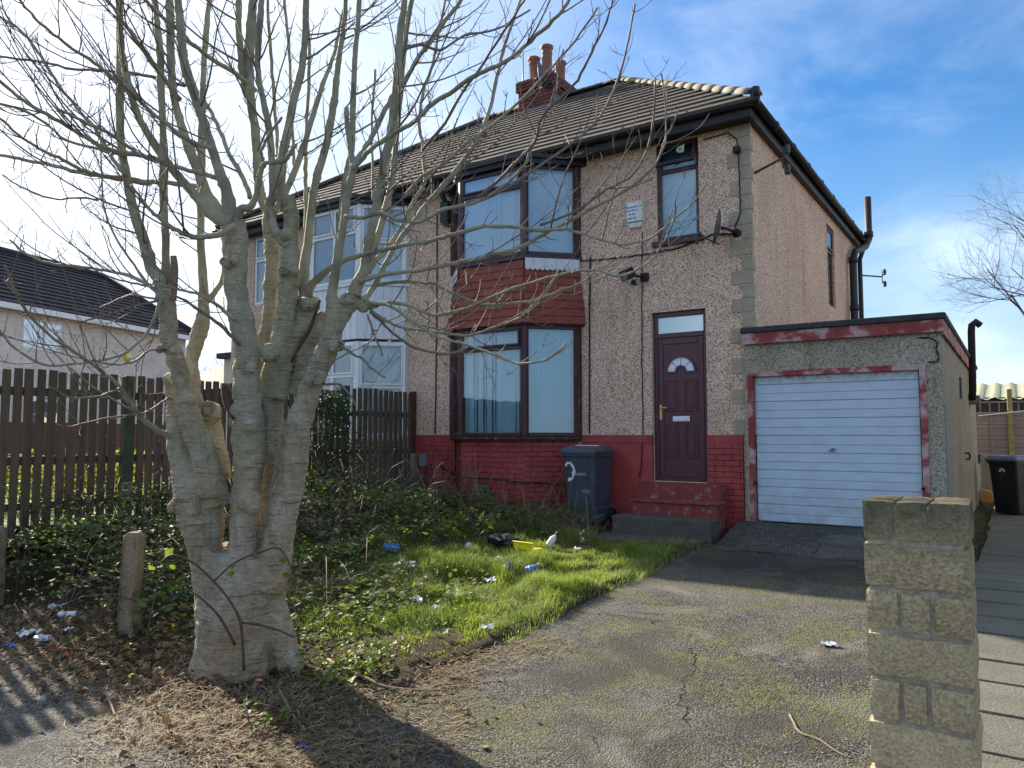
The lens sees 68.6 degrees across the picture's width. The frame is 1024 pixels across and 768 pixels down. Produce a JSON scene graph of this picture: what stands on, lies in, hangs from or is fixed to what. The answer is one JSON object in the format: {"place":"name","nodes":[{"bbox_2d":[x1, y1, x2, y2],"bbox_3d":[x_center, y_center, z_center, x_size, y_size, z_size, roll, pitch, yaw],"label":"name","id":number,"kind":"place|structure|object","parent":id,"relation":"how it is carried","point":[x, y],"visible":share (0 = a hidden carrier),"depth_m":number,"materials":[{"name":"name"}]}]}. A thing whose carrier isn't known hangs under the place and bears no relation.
{"place":"outdoors","nodes":[
{"label":"outdoors","id":0,"kind":"place"},
{"bbox_2d":[4,483,160,526],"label":"neighbour lawn","id":1,"kind":"structure","parent":0,"point":[18,512],"depth_m":9.48,"materials":[{"name":"green plant"}]},
{"bbox_2d":[5,435,311,503],"bbox_3d":[-5.838,1.289,10.841,1.360,1.102,7.267,-3,-5,34],"label":"garden hedge","id":2,"kind":"object","parent":1,"relation":"on","point":[53,490],"visible":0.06,"depth_m":10.53,"materials":[{"name":"green plant"}]},
{"bbox_2d":[0,246,190,456],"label":"house","id":3,"kind":"structure","parent":0,"point":[87,282],"depth_m":26.06,"materials":[{"name":"beige paint"}]},
{"bbox_2d":[22,396,57,422],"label":"window","id":4,"kind":"structure","parent":3,"relation":"in","point":[34,397],"depth_m":24.15,"materials":[{"name":"white plastic"}]},
{"bbox_2d":[22,317,62,351],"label":"window","id":5,"kind":"structure","parent":3,"relation":"in","point":[59,326],"depth_m":24.11,"materials":[{"name":"glass"}]},
{"bbox_2d":[124,352,131,360],"bbox_3d":[-14.047,-1.009,27.484,0.105,0.360,0.360,-1,-4,16],"label":"alarm box","id":6,"kind":"object","parent":3,"relation":"attached to","point":[127,356],"visible":0.94,"depth_m":27.42,"materials":[{"name":"yellow plastic"}]},
{"bbox_2d":[0,649,269,767],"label":"pavement","id":7,"kind":"structure","parent":0,"point":[26,739],"depth_m":4.04,"materials":[{"name":"grey concrete"}]},
{"bbox_2d":[104,691,130,746],"bbox_3d":[-2.205,1.859,4.184,0.014,0.047,0.894,3,-5,-36],"label":"fallen stick","id":8,"kind":"object","parent":7,"relation":"on","point":[109,701],"visible":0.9,"depth_m":4.26,"materials":[{"name":"beige wood"}]},
{"bbox_2d":[0,589,578,767],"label":"straw litter","id":9,"kind":"object","parent":7,"relation":"on","point":[265,759],"visible":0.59,"depth_m":4.25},
{"bbox_2d":[16,628,41,637],"bbox_3d":[-3.764,1.930,5.829,0.147,0.057,0.133,-1,-4,8],"label":"paper scrap","id":10,"kind":"object","parent":9,"relation":"on","point":[27,632],"visible":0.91,"depth_m":5.81,"materials":[{"name":"white paper"}]},
{"bbox_2d":[48,603,63,608],"bbox_3d":[-3.990,1.938,6.559,0.123,0.057,0.091,1,-4,-18],"label":"paper scrap","id":11,"kind":"object","parent":9,"relation":"on","point":[53,605],"visible":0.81,"depth_m":6.54,"materials":[{"name":"white paper"}]},
{"bbox_2d":[56,646,66,651],"bbox_3d":[-3.307,1.941,5.491,0.134,0.041,0.034,-2,-4,24],"label":"paper scrap","id":12,"kind":"object","parent":9,"relation":"on","point":[60,649],"visible":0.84,"depth_m":5.48,"materials":[{"name":"red paper"}]},
{"bbox_2d":[278,690,302,727],"bbox_3d":[-1.269,1.853,4.282,0.026,0.053,0.540,2,-4,-29],"label":"fallen stick","id":13,"kind":"object","parent":9,"relation":"on","point":[287,704],"visible":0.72,"depth_m":4.32,"materials":[{"name":"brown wood"}]},
{"bbox_2d":[327,658,452,691],"bbox_3d":[-0.832,1.835,4.689,0.999,0.060,0.178,-2,-4,29],"label":"fallen stick","id":14,"kind":"object","parent":9,"relation":"on","point":[372,680],"visible":0.89,"depth_m":4.57,"materials":[{"name":"brown wood"}]},
{"bbox_2d":[0,461,994,741],"bbox_3d":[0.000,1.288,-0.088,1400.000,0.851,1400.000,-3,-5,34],"label":"ground","id":15,"kind":"structure","parent":0,"point":[398,671],"depth_m":6.06,"materials":[{"name":"green plant"}]},
{"bbox_2d":[0,526,6,605],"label":"stub post","id":16,"kind":"object","parent":15,"relation":"on","point":[3,534],"visible":0.81,"depth_m":6.83,"materials":[{"name":"wood"}]},
{"bbox_2d":[4,643,15,648],"bbox_3d":[-3.746,1.953,5.602,0.103,0.034,0.056,-2,-4,28],"label":"wrapper","id":17,"kind":"object","parent":15,"relation":"on","point":[12,645],"visible":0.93,"depth_m":5.60,"materials":[{"name":"blue plastic"}]},
{"bbox_2d":[33,634,51,641],"bbox_3d":[-3.563,1.928,5.697,0.173,0.053,0.104,-1,-4,20],"label":"plastic wrap","id":18,"kind":"object","parent":15,"relation":"on","point":[39,637],"visible":0.98,"depth_m":5.66,"materials":[{"name":"white plastic"}]},
{"bbox_2d":[57,611,77,616],"bbox_3d":[-3.654,1.892,6.174,0.164,0.049,0.043,0,-4,5],"label":"drink can","id":19,"kind":"object","parent":15,"relation":"on","point":[62,613],"visible":0.9,"depth_m":6.16,"materials":[{"name":"grey metal"}]},
{"bbox_2d":[66,497,89,567],"bbox_3d":[-4.564,1.576,7.916,0.259,0.759,0.207,1,-4,-18],"label":"bramble shoot","id":20,"kind":"object","parent":15,"relation":"on","point":[87,498],"visible":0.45,"depth_m":7.90,"materials":[{"name":"plant"}]},
{"bbox_2d":[117,531,145,633],"bbox_3d":[-2.989,1.601,5.894,0.166,0.873,0.151,0,-4,6],"label":"stub post","id":21,"kind":"object","parent":15,"relation":"on","point":[133,557],"visible":0.86,"depth_m":5.85,"materials":[{"name":"wood"}]},
{"bbox_2d":[145,559,181,615],"bbox_3d":[-2.871,1.689,6.216,0.302,0.465,0.257,-1,-4,18],"label":"bramble shoot","id":22,"kind":"object","parent":15,"relation":"on","point":[161,566],"visible":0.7,"depth_m":6.21,"materials":[{"name":"plant"}]},
{"bbox_2d":[161,339,223,376],"bbox_3d":[-11.985,0.514,30.376,4.624,5.697,4.523,-1,-4,7],"label":"bare tree","id":23,"kind":"object","parent":15,"relation":"on","point":[208,358],"visible":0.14,"depth_m":30.43,"materials":[{"name":"brown plant"}]},
{"bbox_2d":[0,368,417,543],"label":"picket fence","id":24,"kind":"object","parent":15,"relation":"on","point":[126,458],"visible":0.39,"depth_m":8.68,"materials":[{"name":"brown wood"}]},
{"bbox_2d":[200,366,223,404],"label":"garden shed","id":25,"kind":"structure","parent":15,"relation":"on","point":[215,374],"depth_m":22.23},
{"bbox_2d":[216,352,230,446],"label":"outbuilding","id":26,"kind":"structure","parent":15,"relation":"on","point":[226,356],"depth_m":18.18,"materials":[{"name":"concrete"}]},
{"bbox_2d":[147,541,300,670],"bbox_3d":[-1.808,1.393,4.667,0.992,0.808,0.196,0,-4,-1],"label":"bramble cane","id":27,"kind":"object","parent":15,"relation":"on","point":[168,552],"visible":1,"depth_m":4.70,"materials":[{"name":"brown plant"}]},
{"bbox_2d":[235,698,277,734],"bbox_3d":[-1.375,1.795,4.022,0.243,0.163,0.194,-3,-5,34],"label":"bramble shoot","id":28,"kind":"object","parent":15,"relation":"on","point":[254,727],"visible":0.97,"depth_m":4.01,"materials":[{"name":"plant"}]},
{"bbox_2d":[0,575,525,767],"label":"fallen leaves","id":29,"kind":"object","parent":15,"relation":"on","point":[138,678],"visible":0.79,"depth_m":4.80,"materials":[{"name":"brown plant"}]},
{"bbox_2d":[254,696,305,731],"bbox_3d":[-1.233,1.783,4.032,0.227,0.179,0.227,-3,-5,34],"label":"bramble shoot","id":30,"kind":"object","parent":15,"relation":"on","point":[284,714],"visible":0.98,"depth_m":4.04,"materials":[{"name":"plant"}]},
{"bbox_2d":[53,537,552,709],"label":"weeds","id":31,"kind":"object","parent":15,"relation":"on","point":[370,658],"visible":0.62,"depth_m":5.33,"materials":[{"name":"green plant"}]},
{"bbox_2d":[0,427,632,647],"bbox_3d":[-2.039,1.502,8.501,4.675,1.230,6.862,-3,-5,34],"label":"bramble thicket","id":32,"kind":"object","parent":15,"relation":"on","point":[63,523],"visible":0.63,"depth_m":7.80,"materials":[{"name":"green plant"}]},
{"bbox_2d":[301,389,372,506],"bbox_3d":[-2.709,0.958,11.015,0.700,1.791,2.198,-3,-5,34],"label":"privet bush","id":33,"kind":"object","parent":15,"relation":"on","point":[324,447],"visible":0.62,"depth_m":11.18,"materials":[{"name":"green plant"}]},
{"bbox_2d":[0,0,738,684],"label":"bare tree","id":34,"kind":"object","parent":15,"relation":"on","point":[276,356],"visible":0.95,"depth_m":4.93,"materials":[{"name":"grey plant"}]},
{"bbox_2d":[349,615,389,631],"bbox_3d":[-1.107,1.821,5.706,0.510,0.052,0.069,-4,-5,43],"label":"fallen stick","id":35,"kind":"object","parent":15,"relation":"on","point":[369,623],"visible":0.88,"depth_m":5.64,"materials":[{"name":"brown wood"}]},
{"bbox_2d":[181,503,699,665],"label":"lawn grass","id":36,"kind":"structure","parent":15,"relation":"on","point":[543,584],"depth_m":7.42,"materials":[{"name":"green plant"}]},
{"bbox_2d":[382,542,401,552],"bbox_3d":[-1.311,1.793,8.197,0.287,0.116,0.197,-3,-5,34],"label":"crumpled bag","id":37,"kind":"object","parent":36,"relation":"on","point":[388,547],"visible":0.74,"depth_m":8.14,"materials":[{"name":"blue plastic"}]},
{"bbox_2d":[405,561,417,567],"bbox_3d":[-1.016,1.818,7.558,0.122,0.074,0.065,-2,-4,22],"label":"drink can","id":38,"kind":"object","parent":36,"relation":"on","point":[412,562],"visible":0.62,"depth_m":7.54,"materials":[{"name":"grey metal"}]},
{"bbox_2d":[410,595,425,603],"bbox_3d":[-0.794,1.821,6.331,0.104,0.052,0.144,2,-5,-30],"label":"crisp packet","id":39,"kind":"object","parent":36,"relation":"on","point":[416,599],"visible":0.98,"depth_m":6.30},
{"bbox_2d":[444,588,468,595],"bbox_3d":[-0.486,1.867,6.696,0.105,0.082,0.257,4,-5,-43],"label":"carrier bag","id":40,"kind":"object","parent":36,"relation":"on","point":[453,592],"visible":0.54,"depth_m":6.68,"materials":[{"name":"white plastic"}]},
{"bbox_2d":[481,623,493,628],"bbox_3d":[-0.178,1.804,5.583,0.099,0.039,0.070,0,-4,-3],"label":"tissue","id":41,"kind":"object","parent":36,"relation":"on","point":[489,626],"visible":1,"depth_m":5.57,"materials":[{"name":"white paper"}]},
{"bbox_2d":[484,576,495,581],"bbox_3d":[-0.204,1.856,7.120,0.105,0.048,0.092,1,-4,-14],"label":"paper scrap","id":42,"kind":"object","parent":36,"relation":"on","point":[490,579],"visible":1,"depth_m":7.11,"materials":[{"name":"white paper"}]},
{"bbox_2d":[486,533,520,545],"bbox_3d":[-0.092,1.839,8.819,0.466,0.162,0.258,-1,-4,18],"label":"bin sack","id":43,"kind":"object","parent":36,"relation":"on","point":[497,539],"visible":0.96,"depth_m":8.76,"materials":[{"name":"black plastic"}]},
{"bbox_2d":[513,541,541,550],"bbox_3d":[0.180,1.844,8.595,0.315,0.084,0.184,-4,-5,42],"label":"plastic tray","id":44,"kind":"object","parent":36,"relation":"on","point":[524,545],"visible":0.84,"depth_m":8.52,"materials":[{"name":"yellow plastic"}]},
{"bbox_2d":[525,564,537,572],"bbox_3d":[0.200,1.873,7.614,0.128,0.087,0.065,-1,-4,11],"label":"drink can","id":45,"kind":"object","parent":36,"relation":"on","point":[534,567],"visible":0.95,"depth_m":7.59,"materials":[{"name":"blue metal"}]},
{"bbox_2d":[546,532,558,546],"bbox_3d":[0.472,1.821,8.792,0.151,0.187,0.081,-1,-4,11],"label":"plastic bottle","id":46,"kind":"object","parent":36,"relation":"on","point":[551,541],"visible":0.99,"depth_m":8.76,"materials":[{"name":"white plastic"}]},
{"bbox_2d":[286,439,615,638],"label":"dry stalks","id":47,"kind":"object","parent":15,"relation":"on","point":[576,522],"visible":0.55,"depth_m":9.90,"materials":[{"name":"brown plant"}]},
{"bbox_2d":[212,43,872,543],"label":"semi detached house","id":48,"kind":"structure","parent":15,"relation":"on","point":[796,247],"depth_m":11.34,"materials":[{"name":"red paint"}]},
{"bbox_2d":[254,237,264,304],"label":"window","id":49,"kind":"structure","parent":48,"relation":"in","point":[259,259],"depth_m":15.90,"materials":[{"name":"white plastic"}]},
{"bbox_2d":[312,341,354,435],"bbox_3d":[-3.208,0.102,13.517,1.235,1.670,0.142,-3,-5,34],"label":"bay window","id":50,"kind":"structure","parent":48,"relation":"in","point":[342,370],"depth_m":13.35,"materials":[{"name":"white plastic"}]},
{"bbox_2d":[312,204,356,287],"bbox_3d":[-3.207,-2.497,13.695,1.235,1.400,0.144,-3,-5,34],"label":"bay window","id":51,"kind":"structure","parent":48,"relation":"in","point":[323,247],"depth_m":13.75,"materials":[{"name":"white plastic"}]},
{"bbox_2d":[359,341,402,435],"bbox_3d":[-2.299,0.086,13.276,0.875,1.670,0.141,1,-4,-11],"label":"bay window","id":52,"kind":"structure","parent":48,"relation":"in","point":[393,372],"depth_m":13.32,"materials":[{"name":"glass"}]},
{"bbox_2d":[361,204,403,281],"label":"bay window","id":53,"kind":"structure","parent":48,"relation":"in","point":[396,265],"depth_m":13.50,"materials":[{"name":"clear glass"}]},
{"bbox_2d":[419,454,427,483],"bbox_3d":[-1.526,1.471,12.909,0.140,0.524,0.095,-3,-5,34],"label":"meter box","id":54,"kind":"object","parent":48,"relation":"attached to","point":[423,460],"visible":0.83,"depth_m":12.88,"materials":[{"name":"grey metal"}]},
{"bbox_2d":[434,214,437,433],"bbox_3d":[-1.313,-1.079,13.019,0.043,3.880,0.022,-3,-5,34],"label":"cable","id":55,"kind":"object","parent":48,"relation":"on","point":[436,323],"visible":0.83,"depth_m":13.01,"materials":[{"name":"plastic"}]},
{"bbox_2d":[452,336,457,435],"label":"bay window","id":56,"kind":"structure","parent":48,"relation":"in","point":[456,337],"depth_m":12.43,"materials":[{"name":"brown glass"}]},
{"bbox_2d":[453,189,457,273],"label":"bay window","id":57,"kind":"structure","parent":48,"relation":"in","point":[456,200],"depth_m":12.64,"materials":[{"name":"brown glass"}]},
{"bbox_2d":[461,325,520,435],"bbox_3d":[-0.301,-0.029,11.583,1.203,1.670,0.172,-3,-5,34],"label":"bay window","id":58,"kind":"structure","parent":48,"relation":"in","point":[508,415],"depth_m":11.60,"materials":[{"name":"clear glass"}]},
{"bbox_2d":[462,165,520,263],"bbox_3d":[-0.310,-2.629,11.749,1.200,1.400,0.142,-3,-5,34],"label":"bay window","id":59,"kind":"structure","parent":48,"relation":"in","point":[506,205],"depth_m":11.80,"materials":[{"name":"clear glass"}]},
{"bbox_2d":[438,464,565,484],"bbox_3d":[-0.185,1.418,11.661,3.007,0.265,0.648,-3,-5,34],"label":"cable","id":60,"kind":"object","parent":48,"relation":"attached to","point":[459,477],"visible":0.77,"depth_m":11.22,"materials":[{"name":"black plastic"}]},
{"bbox_2d":[507,45,523,80],"bbox_3d":[0.075,-6.895,16.886,0.240,1.450,0.666,-3,-5,34],"label":"television aerial","id":61,"kind":"object","parent":48,"relation":"on","point":[522,55],"visible":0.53,"depth_m":17.16,"materials":[{"name":"grey metal"}]},
{"bbox_2d":[535,62,552,89],"bbox_3d":[0.649,-6.669,16.241,0.389,0.568,0.432,2,-4,-23],"label":"satellite dish","id":62,"kind":"object","parent":48,"relation":"attached to","point":[540,71],"visible":0.84,"depth_m":16.26,"materials":[{"name":"grey metal"}]},
{"bbox_2d":[527,164,574,256],"bbox_3d":[0.598,-2.645,11.507,0.849,1.400,0.125,1,-4,-11],"label":"bay window","id":63,"kind":"structure","parent":48,"relation":"in","point":[540,198],"depth_m":11.54,"materials":[{"name":"clear glass"}]},
{"bbox_2d":[527,325,575,435],"bbox_3d":[0.598,-0.046,11.330,0.849,1.670,0.125,1,-4,-11],"label":"bay window","id":64,"kind":"structure","parent":48,"relation":"in","point":[551,382],"depth_m":11.37,"materials":[{"name":"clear glass"}]},
{"bbox_2d":[588,257,590,433],"bbox_3d":[1.176,-0.594,11.308,0.064,2.679,0.024,-3,-5,34],"label":"cable","id":65,"kind":"object","parent":48,"relation":"attached to","point":[589,341],"visible":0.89,"depth_m":11.31,"materials":[{"name":"black plastic"}]},
{"bbox_2d":[618,267,648,285],"bbox_3d":[1.763,-1.537,10.805,0.429,0.253,0.220,2,-4,-24],"label":"floodlight","id":66,"kind":"object","parent":48,"relation":"attached to","point":[643,277],"visible":0.79,"depth_m":10.75,"materials":[{"name":"grey metal"}]},
{"bbox_2d":[626,200,644,229],"bbox_3d":[1.805,-2.481,10.985,0.270,0.400,0.076,-3,-5,34],"label":"alarm box","id":67,"kind":"object","parent":48,"relation":"attached to","point":[637,208],"visible":1,"depth_m":10.95,"materials":[{"name":"white plastic"}]},
{"bbox_2d":[639,233,643,476],"bbox_3d":[1.861,-0.445,10.819,0.093,3.562,0.038,0,-4,-3],"label":"cable","id":68,"kind":"object","parent":48,"relation":"attached to","point":[641,360],"visible":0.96,"depth_m":10.82,"materials":[{"name":"black plastic"}]},
{"bbox_2d":[580,233,732,261],"bbox_3d":[2.047,-1.960,10.814,2.406,0.171,0.022,-3,-5,34],"label":"cable","id":69,"kind":"object","parent":48,"relation":"attached to","point":[655,251],"visible":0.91,"depth_m":10.81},
{"bbox_2d":[655,138,698,240],"bbox_3d":[2.377,-2.762,10.683,0.656,1.420,0.273,-3,-5,34],"label":"window","id":70,"kind":"structure","parent":48,"relation":"in","point":[669,166],"depth_m":10.76,"materials":[{"name":"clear glass"}]},
{"bbox_2d":[676,144,683,152],"bbox_3d":[2.388,-3.341,10.650,0.115,0.130,0.042,-3,-5,34],"label":"window sticker","id":71,"kind":"object","parent":48,"relation":"attached to","point":[679,149],"depth_m":10.64,"materials":[{"name":"white paper"}]},
{"bbox_2d":[658,336,705,477],"bbox_3d":[2.377,0.323,10.541,0.670,1.975,0.098,-3,-5,34],"label":"front door","id":72,"kind":"structure","parent":48,"relation":"in","point":[680,359],"depth_m":10.55,"materials":[{"name":"brown plastic"}]},
{"bbox_2d":[695,209,740,244],"bbox_3d":[2.793,-2.085,10.096,0.553,0.478,0.379,3,-5,-33],"label":"satellite dish","id":73,"kind":"object","parent":48,"relation":"attached to","point":[736,232],"visible":1,"depth_m":9.99,"materials":[{"name":"black metal"}]},
{"bbox_2d":[703,132,740,227],"bbox_3d":[2.881,-2.781,10.295,0.520,1.353,0.038,-3,-5,34],"label":"cable","id":74,"kind":"object","parent":48,"relation":"attached to","point":[738,171],"visible":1,"depth_m":10.16,"materials":[{"name":"black plastic"}]},
{"bbox_2d":[733,145,740,153],"bbox_3d":[3.048,-3.177,10.172,0.090,0.080,0.085,-3,-5,34],"label":"junction box","id":75,"kind":"object","parent":48,"relation":"attached to","point":[736,149],"visible":1,"depth_m":10.14,"materials":[{"name":"black plastic"}]},
{"bbox_2d":[754,144,790,174],"bbox_3d":[3.546,-3.045,10.233,0.477,0.425,0.081,-1,-4,19],"label":"insulator bracket","id":76,"kind":"object","parent":48,"relation":"attached to","point":[787,168],"visible":1,"depth_m":10.16,"materials":[{"name":"metal"}]},
{"bbox_2d":[827,228,832,306],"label":"window","id":77,"kind":"structure","parent":48,"relation":"in","point":[829,234],"depth_m":14.67,"materials":[{"name":"clear glass"}]},
{"bbox_2d":[863,269,886,286],"bbox_3d":[8.253,-2.474,17.154,0.955,0.425,0.084,2,-4,-30],"label":"insulator bracket","id":78,"kind":"object","parent":48,"relation":"attached to","point":[884,282],"visible":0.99,"depth_m":17.33,"materials":[{"name":"metal"}]},
{"bbox_2d":[536,507,553,539],"bbox_3d":[0.406,1.742,9.309,0.203,0.438,0.222,-3,-5,34],"label":"bramble shoot","id":79,"kind":"object","parent":15,"relation":"on","point":[544,520],"visible":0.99,"depth_m":9.30,"materials":[{"name":"plant"}]},
{"bbox_2d":[428,547,696,668],"bbox_3d":[0.808,1.910,6.936,0.212,0.268,4.800,-3,-5,34],"label":"turf edge","id":80,"kind":"object","parent":15,"relation":"on","point":[489,640],"visible":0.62,"depth_m":5.73,"materials":[{"name":"soil"}]},
{"bbox_2d":[582,489,590,544],"bbox_3d":[0.902,1.622,9.102,0.104,0.702,0.096,-3,-5,34],"label":"dead stalk","id":81,"kind":"object","parent":15,"relation":"on","point":[585,492],"visible":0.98,"depth_m":9.08,"materials":[{"name":"brown plant"}]},
{"bbox_2d":[559,446,616,522],"bbox_3d":[1.084,1.425,10.676,0.588,1.085,0.789,-3,-5,34],"label":"wheelie bin","id":82,"kind":"object","parent":15,"relation":"on","point":[589,468],"visible":0.95,"depth_m":10.46,"materials":[{"name":"plastic"}]},
{"bbox_2d":[579,514,601,551],"bbox_3d":[0.881,1.700,8.547,0.283,0.447,0.174,1,-4,-14],"label":"sapling","id":83,"kind":"object","parent":15,"relation":"on","point":[585,529],"visible":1,"depth_m":8.53,"materials":[{"name":"plant"}]},
{"bbox_2d":[590,532,705,547],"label":"paving slab","id":84,"kind":"structure","parent":15,"relation":"on","point":[610,535],"depth_m":9.33,"materials":[{"name":"concrete"}]},
{"bbox_2d":[740,312,982,536],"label":"garage","id":85,"kind":"structure","parent":15,"relation":"on","point":[852,415],"depth_m":9.31,"materials":[{"name":"concrete"}]},
{"bbox_2d":[755,370,922,526],"bbox_3d":[4.001,0.811,9.310,1.906,1.875,0.068,-3,-5,34],"label":"garage door","id":86,"kind":"structure","parent":85,"relation":"in","point":[828,444],"depth_m":9.30,"materials":[{"name":"paint"}]},
{"bbox_2d":[862,495,982,767],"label":"gate pillar","id":87,"kind":"structure","parent":15,"relation":"on","point":[922,637],"depth_m":2.80,"materials":[{"name":"stone"}]},
{"bbox_2d":[917,166,1023,318],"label":"bare tree","id":88,"kind":"object","parent":15,"relation":"on","point":[1014,302],"visible":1,"depth_m":39.96,"materials":[{"name":"brown plant"}]},
{"bbox_2d":[978,489,993,503],"bbox_3d":[9.405,2.238,14.957,0.300,0.299,0.319,-1,-4,13],"label":"paint tub","id":89,"kind":"object","parent":15,"relation":"on","point":[985,496],"visible":0.82,"depth_m":14.82,"materials":[{"name":"orange plastic"}]},
{"bbox_2d":[976,382,1023,463],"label":"garden shed","id":90,"kind":"structure","parent":15,"relation":"on","point":[993,392],"depth_m":18.52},
{"bbox_2d":[980,455,1023,492],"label":"retaining wall","id":91,"kind":"structure","parent":15,"relation":"on","point":[986,482],"depth_m":16.85,"materials":[{"name":"concrete"}]},
{"bbox_2d":[976,389,1023,454],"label":"lapped fence","id":92,"kind":"object","parent":91,"relation":"on","point":[1000,434],"visible":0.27,"depth_m":16.77,"materials":[{"name":"brown wood"}]},
{"bbox_2d":[0,0,1023,384],"label":"sky","id":93,"kind":"structure","parent":0,"point":[884,100],"materials":[{"name":"blue"}]},
{"bbox_2d":[223,544,871,767],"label":"driveway","id":94,"kind":"structure","parent":0,"point":[703,656],"depth_m":4.58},
{"bbox_2d":[789,714,849,757],"bbox_3d":[1.552,1.796,3.794,0.115,0.036,0.594,1,-4,-17],"label":"fallen stick","id":95,"kind":"object","parent":94,"relation":"on","point":[802,733],"visible":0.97,"depth_m":3.78,"materials":[{"name":"beige wood"}]},
{"bbox_2d":[778,738,867,767],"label":"loose gravel","id":96,"kind":"structure","parent":94,"relation":"on","point":[847,760],"depth_m":3.61,"materials":[{"name":"grey gravel"}]},
{"bbox_2d":[820,641,837,646],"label":"litter","id":97,"kind":"object","parent":94,"relation":"on","point":[829,643],"visible":1,"depth_m":5.22,"materials":[{"name":"white paper"}]},
{"bbox_2d":[711,520,867,562],"bbox_3d":[3.646,1.877,8.691,2.330,0.334,1.230,-3,-5,34],"label":"garage apron","id":98,"kind":"object","parent":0,"point":[837,543],"visible":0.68,"depth_m":8.82,"materials":[{"name":"concrete"}]},
{"bbox_2d":[974,505,1023,767],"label":"side path","id":99,"kind":"structure","parent":0,"point":[999,580],"depth_m":5.71,"materials":[{"name":"concrete"}]},
{"bbox_2d":[704,503,994,759],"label":"verge weeds","id":100,"kind":"object","parent":99,"relation":"on","point":[972,539],"visible":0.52,"depth_m":11.32,"materials":[{"name":"green plant"}]},
{"bbox_2d":[985,455,1023,513],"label":"wheelie bin","id":101,"kind":"object","parent":99,"relation":"on","point":[1007,475],"visible":1,"depth_m":13.80,"materials":[{"name":"plastic"}]}
]}

